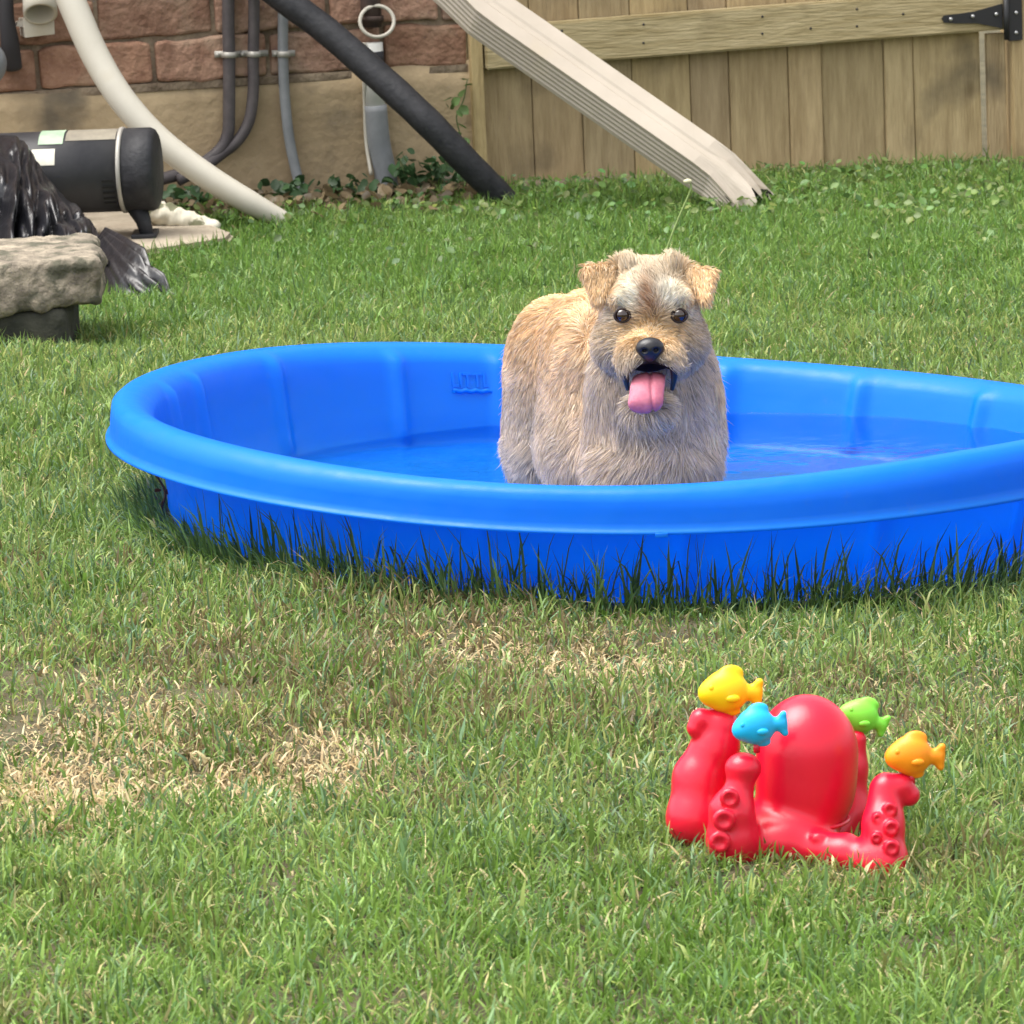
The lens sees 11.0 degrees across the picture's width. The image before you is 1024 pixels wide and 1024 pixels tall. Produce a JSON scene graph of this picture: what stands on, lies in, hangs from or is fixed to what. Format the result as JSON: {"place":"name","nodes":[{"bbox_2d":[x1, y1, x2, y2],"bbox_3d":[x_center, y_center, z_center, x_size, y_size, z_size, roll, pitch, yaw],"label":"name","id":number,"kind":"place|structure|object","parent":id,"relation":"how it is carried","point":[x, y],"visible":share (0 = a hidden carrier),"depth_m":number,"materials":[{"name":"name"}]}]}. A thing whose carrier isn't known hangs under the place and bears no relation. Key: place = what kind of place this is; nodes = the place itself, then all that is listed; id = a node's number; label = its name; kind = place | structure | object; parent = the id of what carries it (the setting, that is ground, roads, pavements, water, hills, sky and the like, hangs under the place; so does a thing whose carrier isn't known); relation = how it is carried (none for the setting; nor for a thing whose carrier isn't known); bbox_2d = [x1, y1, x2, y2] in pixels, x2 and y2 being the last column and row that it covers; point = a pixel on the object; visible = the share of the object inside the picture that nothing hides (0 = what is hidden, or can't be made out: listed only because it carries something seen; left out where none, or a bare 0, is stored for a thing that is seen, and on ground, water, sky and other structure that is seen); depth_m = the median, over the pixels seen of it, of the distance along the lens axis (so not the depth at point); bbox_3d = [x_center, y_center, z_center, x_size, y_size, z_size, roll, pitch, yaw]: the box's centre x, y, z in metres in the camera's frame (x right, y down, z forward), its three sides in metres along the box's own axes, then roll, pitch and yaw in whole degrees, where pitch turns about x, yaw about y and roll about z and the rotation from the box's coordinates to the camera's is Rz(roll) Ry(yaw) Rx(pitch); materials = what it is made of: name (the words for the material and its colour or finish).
{"place":"outdoors","nodes":[
{"label":"outdoors","id":0,"kind":"place"},
{"bbox_2d":[0,30,1023,1023],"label":"lawn ground","id":1,"kind":"structure","parent":0,"point":[111,774],"depth_m":5.81,"materials":[{"name":"green plant"}]},
{"bbox_2d":[0,305,79,345],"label":"support block","id":2,"kind":"structure","parent":1,"relation":"on","point":[57,323],"depth_m":9.05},
{"bbox_2d":[0,233,107,318],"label":"stone slab","id":3,"kind":"structure","parent":2,"relation":"on","point":[40,274],"depth_m":9.06,"materials":[{"name":"grey stone"}]},
{"bbox_2d":[0,135,173,297],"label":"plastic bag","id":4,"kind":"object","parent":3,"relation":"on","point":[34,201],"visible":0.59,"depth_m":10.31,"materials":[{"name":"black plastic"}]},
{"bbox_2d":[84,211,233,254],"bbox_3d":[-0.940,-0.569,11.004,0.700,0.035,1.177,-3,10,-6],"label":"concrete pad","id":5,"kind":"object","parent":1,"relation":"on","point":[123,224],"visible":0.3,"depth_m":10.86,"materials":[{"name":"beige concrete"}]},
{"bbox_2d":[0,127,163,238],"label":"pump motor","id":6,"kind":"object","parent":5,"relation":"on","point":[120,169],"visible":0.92,"depth_m":10.72,"materials":[{"name":"grey metal"}]},
{"bbox_2d":[149,201,220,228],"bbox_3d":[-0.683,-0.600,10.966,0.170,0.088,0.058,0,10,15],"label":"crumpled cloth","id":7,"kind":"object","parent":5,"relation":"on","point":[168,214],"visible":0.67,"depth_m":10.95,"materials":[{"name":"white fabric"}]},
{"bbox_2d":[152,476,167,510],"bbox_3d":[-0.478,-0.022,7.328,0.032,0.076,0.010,-2,10,0],"label":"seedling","id":8,"kind":"object","parent":1,"relation":"on","point":[159,490],"visible":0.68,"depth_m":7.33,"materials":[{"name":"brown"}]},
{"bbox_2d":[55,0,287,223],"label":"cream hose","id":9,"kind":"object","parent":1,"relation":"on","point":[127,106],"visible":0.9,"depth_m":11.01,"materials":[{"name":"beige plastic"}]},
{"bbox_2d":[162,184,221,210],"bbox_3d":[-0.689,-0.665,11.347,0.131,0.068,0.138,7,14,44],"label":"weed clump","id":10,"kind":"object","parent":1,"relation":"on","point":[180,193],"visible":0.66,"depth_m":11.34,"materials":[{"name":"green plant"}]},
{"bbox_2d":[0,0,472,199],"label":"brick house","id":11,"kind":"structure","parent":1,"relation":"on","point":[169,66],"depth_m":11.44,"materials":[{"name":"brown brick"}]},
{"bbox_2d":[0,48,6,79],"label":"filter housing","id":12,"kind":"object","parent":11,"relation":"attached to","point":[3,63],"visible":1,"depth_m":11.12,"materials":[{"name":"grey plastic"}]},
{"bbox_2d":[0,0,21,71],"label":"down cable","id":13,"kind":"object","parent":11,"relation":"attached to","point":[10,43],"visible":0.88,"depth_m":11.24,"materials":[{"name":"grey rubber"}]},
{"bbox_2d":[15,0,57,37],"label":"drain outlet","id":14,"kind":"object","parent":11,"relation":"attached to","point":[38,18],"visible":0.98,"depth_m":11.22,"materials":[{"name":"beige plastic"}]},
{"bbox_2d":[164,0,267,185],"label":"cable conduit","id":15,"kind":"object","parent":11,"relation":"attached to","point":[227,144],"visible":0.8,"depth_m":11.40,"materials":[{"name":"grey plastic"}]},
{"bbox_2d":[272,13,304,187],"bbox_3d":[-0.481,-0.921,11.432,0.057,0.474,0.037,-5,10,-13],"label":"wall pipe","id":16,"kind":"object","parent":11,"relation":"attached to","point":[282,53],"depth_m":11.43,"materials":[{"name":"grey plastic"}]},
{"bbox_2d":[360,0,397,184],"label":"drain riser","id":17,"kind":"object","parent":11,"relation":"attached to","point":[378,138],"visible":0.7,"depth_m":11.47,"materials":[{"name":"grey plastic"}]},
{"bbox_2d":[358,4,395,174],"bbox_3d":[-0.283,-0.907,11.458,0.081,0.368,0.053,-2,10,0],"label":"looped wire","id":18,"kind":"object","parent":17,"relation":"hanging from","point":[388,10],"visible":0.84,"depth_m":11.43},
{"bbox_2d":[444,78,471,181],"bbox_3d":[-0.113,-0.821,11.530,0.066,0.234,0.031,-5,10,-13],"label":"climbing vine","id":19,"kind":"object","parent":11,"relation":"attached to","point":[462,110],"visible":0.62,"depth_m":11.52,"materials":[{"name":"green plant"}]},
{"bbox_2d":[257,175,319,199],"bbox_3d":[-0.484,-0.681,11.398,0.137,0.070,0.106,-5,10,-15],"label":"weed clump","id":20,"kind":"object","parent":1,"relation":"on","point":[281,187],"visible":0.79,"depth_m":11.40,"materials":[{"name":"green plant"}]},
{"bbox_2d":[162,175,476,228],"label":"leaf litter","id":21,"kind":"object","parent":1,"relation":"on","point":[325,194],"visible":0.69,"depth_m":11.33,"materials":[{"name":"brown plant"}]},
{"bbox_2d":[308,173,379,200],"bbox_3d":[-0.387,-0.691,11.443,0.219,0.067,0.144,4,12,32],"label":"weed clump","id":22,"kind":"object","parent":1,"relation":"on","point":[334,182],"visible":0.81,"depth_m":11.41,"materials":[{"name":"green plant"}]},
{"bbox_2d":[262,0,516,204],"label":"black hose","id":23,"kind":"object","parent":1,"relation":"on","point":[418,113],"visible":0.93,"depth_m":11.23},
{"bbox_2d":[383,148,417,196],"bbox_3d":[-0.239,-0.726,11.462,0.076,0.111,0.138,-2,10,0],"label":"weed clump","id":24,"kind":"object","parent":1,"relation":"on","point":[403,172],"visible":0.84,"depth_m":11.46,"materials":[{"name":"green plant"}]},
{"bbox_2d":[381,156,467,191],"bbox_3d":[-0.182,-0.719,11.467,0.201,0.091,0.129,-2,10,0],"label":"weed clump","id":25,"kind":"object","parent":1,"relation":"on","point":[439,170],"visible":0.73,"depth_m":11.47,"materials":[{"name":"green plant"}]},
{"bbox_2d":[466,32,486,161],"bbox_3d":[-0.106,-1.538,11.462,0.027,1.900,0.058,-5,10,-13],"label":"gate post","id":26,"kind":"object","parent":1,"relation":"on","point":[474,53],"depth_m":11.55,"materials":[{"name":"brown wood"}]},
{"bbox_2d":[91,468,1023,619],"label":"long grass","id":27,"kind":"structure","parent":1,"relation":"on","point":[231,552],"depth_m":6.80,"materials":[{"name":"green plant"}]},
{"bbox_2d":[106,342,1023,602],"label":"wading pool","id":28,"kind":"structure","parent":1,"relation":"on","point":[391,439],"depth_m":7.00,"materials":[{"name":"plastic"}]},
{"bbox_2d":[493,247,731,485],"bbox_3d":[0.134,-0.161,7.280,0.242,0.467,0.711,-6,10,-18],"label":"dog","id":29,"kind":"object","parent":28,"relation":"in","point":[611,374],"visible":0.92,"depth_m":7.07},
{"bbox_2d":[148,153,1023,276],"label":"clover","id":30,"kind":"object","parent":1,"relation":"on","point":[968,191],"visible":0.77,"depth_m":11.03,"materials":[{"name":"green plant"}]},
{"bbox_2d":[433,0,773,212],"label":"downspout","id":31,"kind":"object","parent":1,"relation":"on","point":[603,94],"visible":0.89,"depth_m":11.04,"materials":[{"name":"beige metal"}]},
{"bbox_2d":[666,179,691,249],"bbox_3d":[0.294,-0.510,9.605,0.066,0.179,0.012,-2,10,0],"label":"seed stalk","id":32,"kind":"object","parent":1,"relation":"on","point":[687,181],"visible":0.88,"depth_m":9.60,"materials":[{"name":"green"}]},
{"bbox_2d":[524,158,988,187],"bbox_3d":[0.552,-0.701,11.764,1.087,0.135,0.058,-5,10,-13],"label":"threshold board","id":33,"kind":"object","parent":1,"relation":"on","point":[537,183],"visible":0.15,"depth_m":11.65,"materials":[{"name":"brown wood"}]},
{"bbox_2d":[665,694,919,876],"bbox_3d":[0.287,0.283,5.458,0.235,0.181,0.203,-5,10,-14],"label":"octopus toy","id":34,"kind":"object","parent":1,"relation":"on","point":[806,777],"visible":0.9,"depth_m":5.44,"materials":[{"name":"red plastic"}]},
{"bbox_2d":[698,665,762,715],"bbox_3d":[0.225,0.187,5.493,0.068,0.059,0.035,-2,10,0],"label":"fish toy","id":35,"kind":"object","parent":34,"relation":"on","point":[728,689],"visible":0.98,"depth_m":5.48,"materials":[{"name":"yellow plastic"}]},
{"bbox_2d":[732,703,787,752],"bbox_3d":[0.252,0.219,5.418,0.057,0.052,0.030,-2,10,0],"label":"fish toy","id":36,"kind":"object","parent":34,"relation":"on","point":[757,725],"visible":1,"depth_m":5.41,"materials":[{"name":"blue plastic"}]},
{"bbox_2d":[840,697,890,736],"bbox_3d":[0.367,0.215,5.555,0.055,0.046,0.028,-2,10,0],"label":"fish toy","id":37,"kind":"object","parent":34,"relation":"on","point":[862,715],"visible":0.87,"depth_m":5.55,"materials":[{"name":"green plastic"}]},
{"bbox_2d":[885,731,945,783],"bbox_3d":[0.410,0.249,5.424,0.062,0.054,0.032,-2,10,0],"label":"fish toy","id":38,"kind":"object","parent":34,"relation":"on","point":[912,755],"visible":1,"depth_m":5.42,"materials":[{"name":"orange plastic"}]},
{"bbox_2d":[1000,0,1023,161],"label":"gate post","id":39,"kind":"object","parent":1,"relation":"on","point":[1014,56],"depth_m":11.84,"materials":[{"name":"brown wood"}]},
{"bbox_2d":[482,0,1007,183],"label":"wooden gate","id":40,"kind":"structure","parent":39,"relation":"attached to","point":[751,82],"depth_m":11.73,"materials":[{"name":"brown wood"}]},
{"bbox_2d":[942,0,1022,40],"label":"strap hinge","id":41,"kind":"object","parent":40,"relation":"attached to","point":[1007,14],"visible":1,"depth_m":11.79,"materials":[{"name":"black metal"}]}
]}

